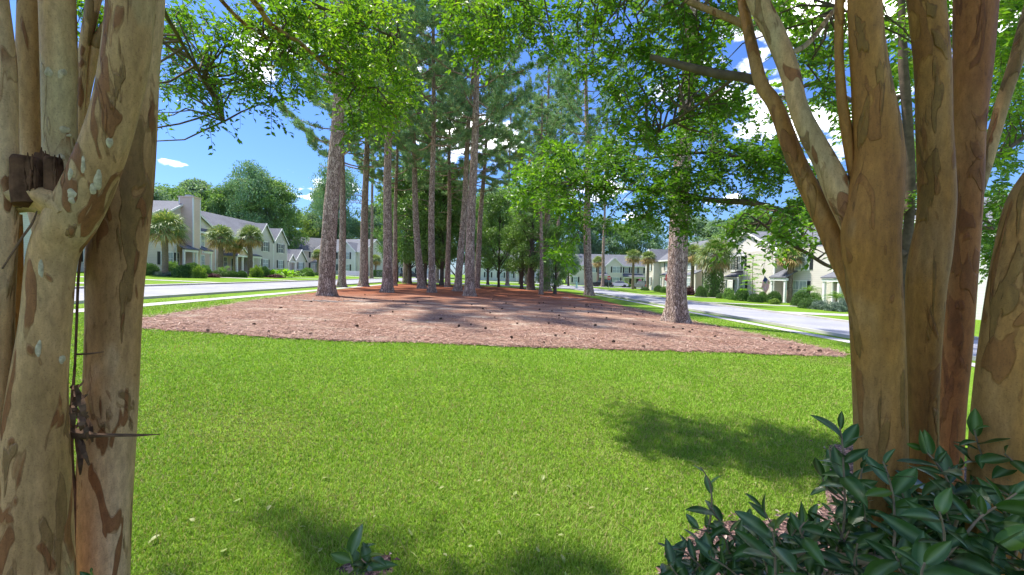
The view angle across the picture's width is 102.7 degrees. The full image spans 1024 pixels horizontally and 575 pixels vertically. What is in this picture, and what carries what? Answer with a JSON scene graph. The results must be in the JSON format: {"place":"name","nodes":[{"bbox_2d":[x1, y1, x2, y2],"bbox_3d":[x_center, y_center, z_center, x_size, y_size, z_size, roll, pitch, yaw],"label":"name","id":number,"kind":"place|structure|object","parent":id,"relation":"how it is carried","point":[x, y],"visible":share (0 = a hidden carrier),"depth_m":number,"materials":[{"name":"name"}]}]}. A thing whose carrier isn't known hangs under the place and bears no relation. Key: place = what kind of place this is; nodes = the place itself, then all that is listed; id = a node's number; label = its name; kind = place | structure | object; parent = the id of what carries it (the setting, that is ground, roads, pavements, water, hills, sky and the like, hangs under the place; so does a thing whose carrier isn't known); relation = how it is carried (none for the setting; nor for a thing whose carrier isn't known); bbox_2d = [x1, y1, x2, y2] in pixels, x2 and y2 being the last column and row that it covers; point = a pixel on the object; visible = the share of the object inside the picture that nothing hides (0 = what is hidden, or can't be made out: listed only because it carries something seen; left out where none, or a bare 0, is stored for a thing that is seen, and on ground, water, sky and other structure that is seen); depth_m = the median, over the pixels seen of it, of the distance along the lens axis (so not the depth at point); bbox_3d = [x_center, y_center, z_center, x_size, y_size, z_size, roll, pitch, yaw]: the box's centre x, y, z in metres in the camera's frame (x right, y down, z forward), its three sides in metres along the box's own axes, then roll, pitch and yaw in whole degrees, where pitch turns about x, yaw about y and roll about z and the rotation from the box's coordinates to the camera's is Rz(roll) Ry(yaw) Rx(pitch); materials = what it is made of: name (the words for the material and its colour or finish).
{"place":"outdoors","nodes":[
{"label":"outdoors","id":0,"kind":"place"},
{"bbox_2d":[73,284,380,312],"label":"sidewalk","id":1,"kind":"structure","parent":0,"point":[169,302],"depth_m":17.18,"materials":[{"name":"concrete"}]},
{"bbox_2d":[74,277,450,299],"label":"road","id":2,"kind":"structure","parent":0,"point":[165,290],"depth_m":25.05,"materials":[{"name":"grey asphalt"}]},
{"bbox_2d":[75,278,381,288],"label":"kerb","id":3,"kind":"structure","parent":2,"relation":"on","point":[81,287],"depth_m":29.66,"materials":[{"name":"concrete"}]},
{"bbox_2d":[10,0,1023,274],"label":"sky","id":4,"kind":"structure","parent":0,"point":[290,159],"materials":[{"name":"blue"}]},
{"bbox_2d":[69,272,980,574],"bbox_3d":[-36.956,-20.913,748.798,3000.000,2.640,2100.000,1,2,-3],"label":"ground","id":5,"kind":"structure","parent":0,"point":[653,308],"depth_m":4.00,"materials":[{"name":"green plant"}]},
{"bbox_2d":[146,263,159,275],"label":"shrub","id":6,"kind":"object","parent":5,"relation":"on","point":[151,269],"visible":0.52,"depth_m":39.01,"materials":[{"name":"green plant"}]},
{"bbox_2d":[20,195,307,272],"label":"townhouse","id":7,"kind":"structure","parent":5,"relation":"on","point":[275,253],"depth_m":59.30,"materials":[{"name":"white paint"}]},
{"bbox_2d":[153,185,177,200],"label":"broadleaf tree","id":8,"kind":"object","parent":5,"relation":"on","point":[163,196],"visible":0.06,"depth_m":80.43,"materials":[{"name":"green plant"}]},
{"bbox_2d":[149,208,194,275],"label":"palm tree","id":9,"kind":"object","parent":5,"relation":"on","point":[172,228],"visible":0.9,"depth_m":39.09,"materials":[{"name":"green plant"}]},
{"bbox_2d":[154,182,206,210],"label":"broadleaf tree","id":10,"kind":"object","parent":5,"relation":"on","point":[173,192],"visible":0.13,"depth_m":86.63,"materials":[{"name":"green plant"}]},
{"bbox_2d":[171,264,191,277],"bbox_3d":[-30.808,-1.511,38.489,2.029,1.460,2.032,0,2,-31],"label":"shrub","id":11,"kind":"object","parent":5,"relation":"on","point":[183,270],"visible":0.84,"depth_m":37.97,"materials":[{"name":"green plant"}]},
{"bbox_2d":[174,177,216,213],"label":"broadleaf tree","id":12,"kind":"object","parent":5,"relation":"on","point":[197,185],"visible":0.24,"depth_m":93.52,"materials":[{"name":"green plant"}]},
{"bbox_2d":[190,264,207,277],"bbox_3d":[-29.599,-1.482,38.578,1.490,1.564,1.443,2,2,31],"label":"shrub","id":13,"kind":"object","parent":5,"relation":"on","point":[197,272],"visible":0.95,"depth_m":38.28,"materials":[{"name":"green plant"}]},
{"bbox_2d":[200,224,239,270],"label":"palm tree","id":14,"kind":"object","parent":5,"relation":"on","point":[220,235],"visible":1,"depth_m":47.88,"materials":[{"name":"green plant"}]},
{"bbox_2d":[203,179,243,217],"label":"broadleaf tree","id":15,"kind":"object","parent":5,"relation":"on","point":[225,189],"visible":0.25,"depth_m":92.52,"materials":[{"name":"green plant"}]},
{"bbox_2d":[199,183,255,218],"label":"broadleaf tree","id":16,"kind":"object","parent":5,"relation":"on","point":[214,198],"visible":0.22,"depth_m":92.14,"materials":[{"name":"green plant"}]},
{"bbox_2d":[224,237,245,270],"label":"palm tree","id":17,"kind":"object","parent":5,"relation":"on","point":[238,249],"visible":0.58,"depth_m":52.09,"materials":[{"name":"green plant"}]},
{"bbox_2d":[74,281,399,303],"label":"kerb","id":18,"kind":"structure","parent":5,"relation":"on","point":[173,295],"depth_m":19.67,"materials":[{"name":"concrete"}]},
{"bbox_2d":[236,224,265,275],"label":"palm tree","id":19,"kind":"object","parent":5,"relation":"on","point":[248,238],"visible":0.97,"depth_m":52.04,"materials":[{"name":"green plant"}]},
{"bbox_2d":[222,159,281,226],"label":"broadleaf tree","id":20,"kind":"object","parent":5,"relation":"on","point":[251,171],"visible":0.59,"depth_m":91.07,"materials":[{"name":"green plant"}]},
{"bbox_2d":[249,265,263,277],"bbox_3d":[-30.281,-1.901,48.528,1.583,1.862,1.533,0,2,-33],"label":"shrub","id":21,"kind":"object","parent":5,"relation":"on","point":[255,270],"visible":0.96,"depth_m":48.22,"materials":[{"name":"green plant"}]},
{"bbox_2d":[235,175,309,248],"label":"broadleaf tree","id":22,"kind":"object","parent":5,"relation":"on","point":[286,198],"visible":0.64,"depth_m":95.05,"materials":[{"name":"green plant"}]},
{"bbox_2d":[285,212,319,237],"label":"broadleaf tree","id":23,"kind":"object","parent":5,"relation":"on","point":[308,232],"visible":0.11,"depth_m":109.86,"materials":[{"name":"green plant"}]},
{"bbox_2d":[287,237,320,271],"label":"townhouse","id":24,"kind":"structure","parent":5,"relation":"on","point":[310,246],"depth_m":102.21,"materials":[{"name":"beige"}]},
{"bbox_2d":[303,212,321,237],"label":"broadleaf tree","id":25,"kind":"object","parent":5,"relation":"on","point":[308,215],"visible":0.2,"depth_m":115.06,"materials":[{"name":"green plant"}]},
{"bbox_2d":[297,185,338,237],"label":"broadleaf tree","id":26,"kind":"object","parent":5,"relation":"on","point":[309,208],"visible":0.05,"depth_m":121.29,"materials":[{"name":"green plant"}]},
{"bbox_2d":[276,0,395,286],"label":"pine tree","id":27,"kind":"object","parent":5,"relation":"on","point":[341,281],"visible":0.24,"depth_m":32.60,"materials":[{"name":"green plant"}]},
{"bbox_2d":[308,159,369,238],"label":"broadleaf tree","id":28,"kind":"object","parent":5,"relation":"on","point":[349,183],"visible":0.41,"depth_m":113.62,"materials":[{"name":"green leaves"},{"name":"bark"}]},
{"bbox_2d":[310,239,382,275],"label":"townhouse","id":29,"kind":"structure","parent":5,"relation":"on","point":[352,255],"depth_m":96.55,"materials":[{"name":"beige"}]},
{"bbox_2d":[299,30,430,286],"bbox_3d":[-13.594,-12.215,36.016,10.019,24.751,10.397,3,2,44],"label":"pine tree","id":30,"kind":"object","parent":5,"relation":"on","point":[364,267],"visible":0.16,"depth_m":35.67,"materials":[{"name":"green plant"}]},
{"bbox_2d":[336,555,393,574],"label":"mulch patch","id":31,"kind":"object","parent":5,"relation":"on","point":[348,567],"visible":0.33,"depth_m":2.04,"materials":[{"name":"brown wood"}]},
{"bbox_2d":[331,524,396,574],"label":"evergreen sprout","id":32,"kind":"object","parent":31,"relation":"on","point":[353,557],"visible":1,"depth_m":1.12,"materials":[{"name":"green plant"}]},
{"bbox_2d":[347,202,398,244],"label":"broadleaf tree","id":33,"kind":"object","parent":5,"relation":"on","point":[376,218],"visible":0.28,"depth_m":115.27,"materials":[{"name":"green plant"}]},
{"bbox_2d":[353,119,395,277],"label":"pine tree","id":34,"kind":"object","parent":5,"relation":"on","point":[371,235],"visible":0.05,"depth_m":68.50,"materials":[{"name":"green plant"}]},
{"bbox_2d":[371,195,414,281],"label":"broadleaf tree","id":35,"kind":"object","parent":5,"relation":"on","point":[380,233],"visible":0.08,"depth_m":54.30,"materials":[{"name":"green plant"}]},
{"bbox_2d":[360,119,444,282],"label":"pine tree","id":36,"kind":"object","parent":5,"relation":"on","point":[405,267],"visible":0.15,"depth_m":49.31,"materials":[{"name":"green plant"}]},
{"bbox_2d":[372,163,445,283],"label":"broadleaf tree","id":37,"kind":"object","parent":5,"relation":"on","point":[405,243],"visible":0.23,"depth_m":47.47,"materials":[{"name":"green plant"}]},
{"bbox_2d":[397,167,458,284],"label":"broadleaf tree","id":38,"kind":"object","parent":5,"relation":"on","point":[408,199],"visible":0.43,"depth_m":45.52,"materials":[{"name":"green plant"}]},
{"bbox_2d":[404,44,464,282],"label":"pine tree","id":39,"kind":"object","parent":5,"relation":"on","point":[437,269],"visible":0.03,"depth_m":60.88,"materials":[{"name":"green plant"}]},
{"bbox_2d":[404,158,479,285],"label":"broadleaf tree","id":40,"kind":"object","parent":5,"relation":"on","point":[457,215],"visible":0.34,"depth_m":46.19,"materials":[{"name":"green plant"}]},
{"bbox_2d":[435,198,481,275],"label":"broadleaf tree","id":41,"kind":"object","parent":5,"relation":"on","point":[457,227],"visible":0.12,"depth_m":52.76,"materials":[{"name":"green plant"}]},
{"bbox_2d":[69,363,850,574],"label":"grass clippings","id":42,"kind":"object","parent":5,"relation":"on","point":[468,449],"depth_m":3.53,"materials":[{"name":"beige plant"}]},
{"bbox_2d":[464,191,509,284],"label":"broadleaf tree","id":43,"kind":"object","parent":5,"relation":"on","point":[486,201],"visible":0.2,"depth_m":62.93,"materials":[{"name":"green plant"}]},
{"bbox_2d":[142,284,849,357],"bbox_3d":[-2.871,0.491,31.391,19.726,0.434,45.933,1,2,-3],"label":"straw bed","id":44,"kind":"object","parent":5,"relation":"on","point":[517,299],"visible":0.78,"depth_m":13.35,"materials":[{"name":"brown plant"}]},
{"bbox_2d":[267,0,460,295],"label":"pine tree","id":45,"kind":"object","parent":44,"relation":"on","point":[425,18],"visible":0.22,"depth_m":21.35,"materials":[{"name":"green plant"}]},
{"bbox_2d":[301,0,472,292],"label":"pine tree","id":46,"kind":"object","parent":44,"relation":"on","point":[387,285],"visible":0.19,"depth_m":27.09,"materials":[{"name":"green plant"}]},
{"bbox_2d":[344,57,453,285],"bbox_3d":[-11.590,-11.813,40.712,10.195,23.790,9.271,0,2,-44],"label":"pine tree","id":47,"kind":"object","parent":44,"relation":"on","point":[396,175],"visible":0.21,"depth_m":40.63,"materials":[{"name":"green plant"}]},
{"bbox_2d":[358,24,470,288],"bbox_3d":[-8.368,-12.045,35.619,10.342,24.826,9.335,-2,2,-3],"label":"pine tree","id":48,"kind":"object","parent":44,"relation":"on","point":[414,159],"visible":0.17,"depth_m":35.67,"materials":[{"name":"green plant"}]},
{"bbox_2d":[377,0,514,292],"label":"pine tree","id":49,"kind":"object","parent":44,"relation":"on","point":[434,131],"visible":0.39,"depth_m":28.74,"materials":[{"name":"green plant"}]},
{"bbox_2d":[399,62,502,286],"bbox_3d":[-6.536,-11.556,41.647,11.526,23.625,10.588,1,2,-3],"label":"pine tree","id":50,"kind":"object","parent":44,"relation":"on","point":[447,282],"visible":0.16,"depth_m":41.86,"materials":[{"name":"green plant"}]},
{"bbox_2d":[403,0,526,291],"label":"pine tree","id":51,"kind":"object","parent":44,"relation":"on","point":[465,167],"visible":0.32,"depth_m":32.71,"materials":[{"name":"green plant"}]},
{"bbox_2d":[387,0,569,296],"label":"pine tree","id":52,"kind":"object","parent":44,"relation":"on","point":[495,107],"visible":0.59,"depth_m":25.88,"materials":[{"name":"green plant"}]},
{"bbox_2d":[443,54,538,288],"bbox_3d":[-2.943,-11.925,41.682,11.430,24.645,10.600,4,2,-3],"label":"pine tree","id":53,"kind":"object","parent":44,"relation":"on","point":[499,166],"visible":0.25,"depth_m":41.81,"materials":[{"name":"green plant"}]},
{"bbox_2d":[475,189,517,286],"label":"broadleaf tree","id":54,"kind":"object","parent":44,"relation":"on","point":[498,199],"visible":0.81,"depth_m":52.16,"materials":[{"name":"green plant"}]},
{"bbox_2d":[500,206,539,288],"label":"broadleaf tree","id":55,"kind":"object","parent":44,"relation":"on","point":[508,235],"visible":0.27,"depth_m":48.09,"materials":[{"name":"green plant"}]},
{"bbox_2d":[509,195,562,289],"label":"broadleaf tree","id":56,"kind":"object","parent":44,"relation":"on","point":[532,264],"visible":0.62,"depth_m":45.25,"materials":[{"name":"green plant"}]},
{"bbox_2d":[480,87,605,293],"bbox_3d":[2.533,-7.986,34.861,10.186,17.620,9.271,1,2,-11],"label":"pine tree","id":57,"kind":"object","parent":44,"relation":"on","point":[557,121],"visible":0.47,"depth_m":34.06,"materials":[{"name":"green plant"}]},
{"bbox_2d":[497,61,594,290],"bbox_3d":[4.831,-12.225,45.626,10.023,25.788,10.400,3,2,37],"label":"pine tree","id":58,"kind":"object","parent":44,"relation":"on","point":[562,136],"visible":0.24,"depth_m":45.30,"materials":[{"name":"green plant"}]},
{"bbox_2d":[535,226,569,293],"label":"broadleaf tree","id":59,"kind":"object","parent":44,"relation":"on","point":[556,280],"visible":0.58,"depth_m":37.75,"materials":[{"name":"green plant"}]},
{"bbox_2d":[628,0,793,323],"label":"pine tree","id":60,"kind":"object","parent":44,"relation":"on","point":[676,310],"visible":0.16,"depth_m":15.38,"materials":[{"name":"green plant"}]},
{"bbox_2d":[478,53,540,284],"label":"pine tree","id":61,"kind":"object","parent":5,"relation":"on","point":[504,170],"visible":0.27,"depth_m":65.15,"materials":[{"name":"green plant"}]},
{"bbox_2d":[475,250,561,282],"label":"townhouse","id":62,"kind":"structure","parent":5,"relation":"on","point":[513,277],"depth_m":112.23,"materials":[{"name":"white"}]},
{"bbox_2d":[507,72,552,283],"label":"pine tree","id":63,"kind":"object","parent":5,"relation":"on","point":[530,111],"visible":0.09,"depth_m":79.26,"materials":[{"name":"green plant"}]},
{"bbox_2d":[492,178,600,268],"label":"broadleaf tree","id":64,"kind":"object","parent":5,"relation":"on","point":[543,215],"visible":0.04,"depth_m":126.34,"materials":[{"name":"green plant"}]},
{"bbox_2d":[532,39,590,285],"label":"pine tree","id":65,"kind":"object","parent":5,"relation":"on","point":[570,117],"visible":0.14,"depth_m":67.15,"materials":[{"name":"green plant"}]},
{"bbox_2d":[560,239,582,285],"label":"broadleaf tree","id":66,"kind":"object","parent":5,"relation":"on","point":[575,260],"visible":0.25,"depth_m":83.99,"materials":[{"name":"green plant"}]},
{"bbox_2d":[561,211,600,253],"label":"broadleaf tree","id":67,"kind":"object","parent":5,"relation":"on","point":[581,247],"visible":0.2,"depth_m":122.23,"materials":[{"name":"green plant"}]},
{"bbox_2d":[528,22,652,295],"bbox_3d":[6.872,-11.814,38.453,10.578,25.659,11.162,-1,2,-3],"label":"pine tree","id":68,"kind":"object","parent":5,"relation":"on","point":[588,275],"visible":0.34,"depth_m":37.51,"materials":[{"name":"green plant"}]},
{"bbox_2d":[580,216,624,254],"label":"broadleaf tree","id":69,"kind":"object","parent":5,"relation":"on","point":[599,240],"visible":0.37,"depth_m":123.22,"materials":[{"name":"green plant"}]},
{"bbox_2d":[565,254,645,287],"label":"townhouse","id":70,"kind":"structure","parent":5,"relation":"on","point":[617,268],"depth_m":107.75,"materials":[{"name":"beige"}]},
{"bbox_2d":[591,95,623,286],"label":"pine tree","id":71,"kind":"object","parent":5,"relation":"on","point":[603,254],"visible":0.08,"depth_m":90.55,"materials":[{"name":"green plant"}]},
{"bbox_2d":[599,221,646,254],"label":"broadleaf tree","id":72,"kind":"object","parent":5,"relation":"on","point":[628,239],"visible":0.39,"depth_m":125.11,"materials":[{"name":"green plant"}]},
{"bbox_2d":[624,249,641,288],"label":"palm tree","id":73,"kind":"object","parent":5,"relation":"on","point":[633,259],"visible":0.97,"depth_m":78.84,"materials":[{"name":"green plant"}]},
{"bbox_2d":[619,213,667,254],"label":"broadleaf tree","id":74,"kind":"object","parent":5,"relation":"on","point":[657,243],"visible":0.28,"depth_m":124.86,"materials":[{"name":"green plant"}]},
{"bbox_2d":[640,250,656,290],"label":"palm tree","id":75,"kind":"object","parent":5,"relation":"on","point":[648,260],"visible":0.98,"depth_m":72.94,"materials":[{"name":"green plant"}]},
{"bbox_2d":[645,237,726,291],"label":"townhouse","id":76,"kind":"structure","parent":5,"relation":"on","point":[657,272],"depth_m":77.14,"materials":[{"name":"beige"}]},
{"bbox_2d":[667,214,715,247],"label":"broadleaf tree","id":77,"kind":"object","parent":5,"relation":"on","point":[701,224],"visible":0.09,"depth_m":95.16,"materials":[{"name":"green plant"}]},
{"bbox_2d":[688,243,708,289],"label":"palm tree","id":78,"kind":"object","parent":5,"relation":"on","point":[691,251],"visible":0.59,"depth_m":54.73,"materials":[{"name":"green plant"}]},
{"bbox_2d":[688,219,725,242],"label":"broadleaf tree","id":79,"kind":"object","parent":5,"relation":"on","point":[710,229],"visible":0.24,"depth_m":90.55,"materials":[{"name":"green plant"}]},
{"bbox_2d":[691,236,737,296],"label":"palm tree","id":80,"kind":"object","parent":5,"relation":"on","point":[715,285],"visible":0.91,"depth_m":50.49,"materials":[{"name":"green plant"}]},
{"bbox_2d":[733,287,749,300],"bbox_3d":[23.735,0.743,42.256,1.525,1.663,1.527,1,2,3],"label":"shrub","id":81,"kind":"object","parent":5,"relation":"on","point":[742,295],"visible":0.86,"depth_m":41.96,"materials":[{"name":"green plant"}]},
{"bbox_2d":[707,207,780,238],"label":"broadleaf tree","id":82,"kind":"object","parent":5,"relation":"on","point":[729,221],"visible":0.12,"depth_m":73.13,"materials":[{"name":"green plant"}]},
{"bbox_2d":[739,254,769,294],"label":"young tree","id":83,"kind":"object","parent":5,"relation":"on","point":[754,279],"visible":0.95,"depth_m":40.68,"materials":[{"name":"green plant"}]},
{"bbox_2d":[569,288,975,360],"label":"kerb","id":84,"kind":"structure","parent":5,"relation":"on","point":[803,328],"depth_m":16.99,"materials":[{"name":"concrete"}]},
{"bbox_2d":[571,285,978,339],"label":"kerb","id":85,"kind":"structure","parent":5,"relation":"on","point":[847,321],"depth_m":25.45,"materials":[{"name":"concrete"}]},
{"bbox_2d":[774,245,804,302],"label":"palm tree","id":86,"kind":"object","parent":5,"relation":"on","point":[791,265],"visible":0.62,"depth_m":42.23,"materials":[{"name":"green plant"}]},
{"bbox_2d":[789,290,812,305],"bbox_3d":[25.037,1.003,35.324,1.725,1.638,1.727,2,2,16],"label":"shrub","id":87,"kind":"object","parent":5,"relation":"on","point":[798,296],"visible":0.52,"depth_m":35.12,"materials":[{"name":"green plant"}]},
{"bbox_2d":[797,298,816,308],"bbox_3d":[23.345,1.260,32.242,1.573,1.005,1.575,3,2,40],"label":"shrub","id":88,"kind":"object","parent":5,"relation":"on","point":[805,303],"visible":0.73,"depth_m":32.05,"materials":[{"name":"green plant"}]},
{"bbox_2d":[703,208,916,304],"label":"townhouse","id":89,"kind":"structure","parent":5,"relation":"on","point":[819,276],"depth_m":45.07,"materials":[{"name":"beige"}]},
{"bbox_2d":[793,280,807,294],"bbox_3d":[29.424,0.202,41.999,0.100,1.960,2.140,1,2,-3],"label":"window","id":90,"kind":"structure","parent":89,"relation":"in","point":[797,284],"depth_m":42.02,"materials":[{"name":"grey glass"}]},
{"bbox_2d":[658,444,966,574],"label":"mulch bed","id":91,"kind":"object","parent":5,"relation":"on","point":[783,529],"visible":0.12,"depth_m":2.59,"materials":[{"name":"brown wood"}]},
{"bbox_2d":[0,0,431,574],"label":"crape myrtle","id":92,"kind":"object","parent":91,"relation":"on","point":[77,170],"visible":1,"depth_m":1.18,"materials":[{"name":"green plant"}]},
{"bbox_2d":[367,438,964,574],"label":"bark chips","id":93,"kind":"object","parent":91,"relation":"on","point":[658,569],"visible":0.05,"depth_m":2.56,"materials":[{"name":"brown wood"}]},
{"bbox_2d":[428,0,1023,574],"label":"crape myrtle","id":94,"kind":"object","parent":91,"relation":"on","point":[910,370],"visible":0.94,"depth_m":1.27,"materials":[{"name":"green plant"}]},
{"bbox_2d":[498,0,1023,308],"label":"crape myrtle","id":95,"kind":"object","parent":91,"relation":"on","point":[760,161],"visible":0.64,"depth_m":3.96,"materials":[{"name":"green plant"}]},
{"bbox_2d":[656,408,1023,574],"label":"evergreen shrub","id":96,"kind":"object","parent":91,"relation":"on","point":[932,536],"visible":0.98,"depth_m":0.98,"materials":[{"name":"green plant"}]},
{"bbox_2d":[808,299,827,309],"bbox_3d":[23.504,1.329,31.224,1.310,0.928,1.315,1,2,-16],"label":"shrub","id":97,"kind":"object","parent":5,"relation":"on","point":[818,305],"visible":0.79,"depth_m":31.12,"materials":[{"name":"green plant"}]},
{"bbox_2d":[823,301,847,311],"bbox_3d":[23.487,1.396,29.737,1.353,0.858,1.348,0,2,-32],"label":"shrub","id":98,"kind":"object","parent":5,"relation":"on","point":[835,306],"visible":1,"depth_m":29.48,"materials":[{"name":"green plant"}]},
{"bbox_2d":[902,194,1008,319],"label":"townhouse","id":99,"kind":"structure","parent":5,"relation":"on","point":[981,295],"depth_m":26.86,"materials":[{"name":"white"}]},
{"bbox_2d":[551,284,977,355],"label":"road","id":100,"kind":"structure","parent":0,"point":[825,325],"depth_m":21.77,"materials":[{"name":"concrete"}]},
{"bbox_2d":[595,294,974,366],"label":"sidewalk","id":101,"kind":"structure","parent":0,"point":[827,337],"depth_m":15.90,"materials":[{"name":"concrete"}]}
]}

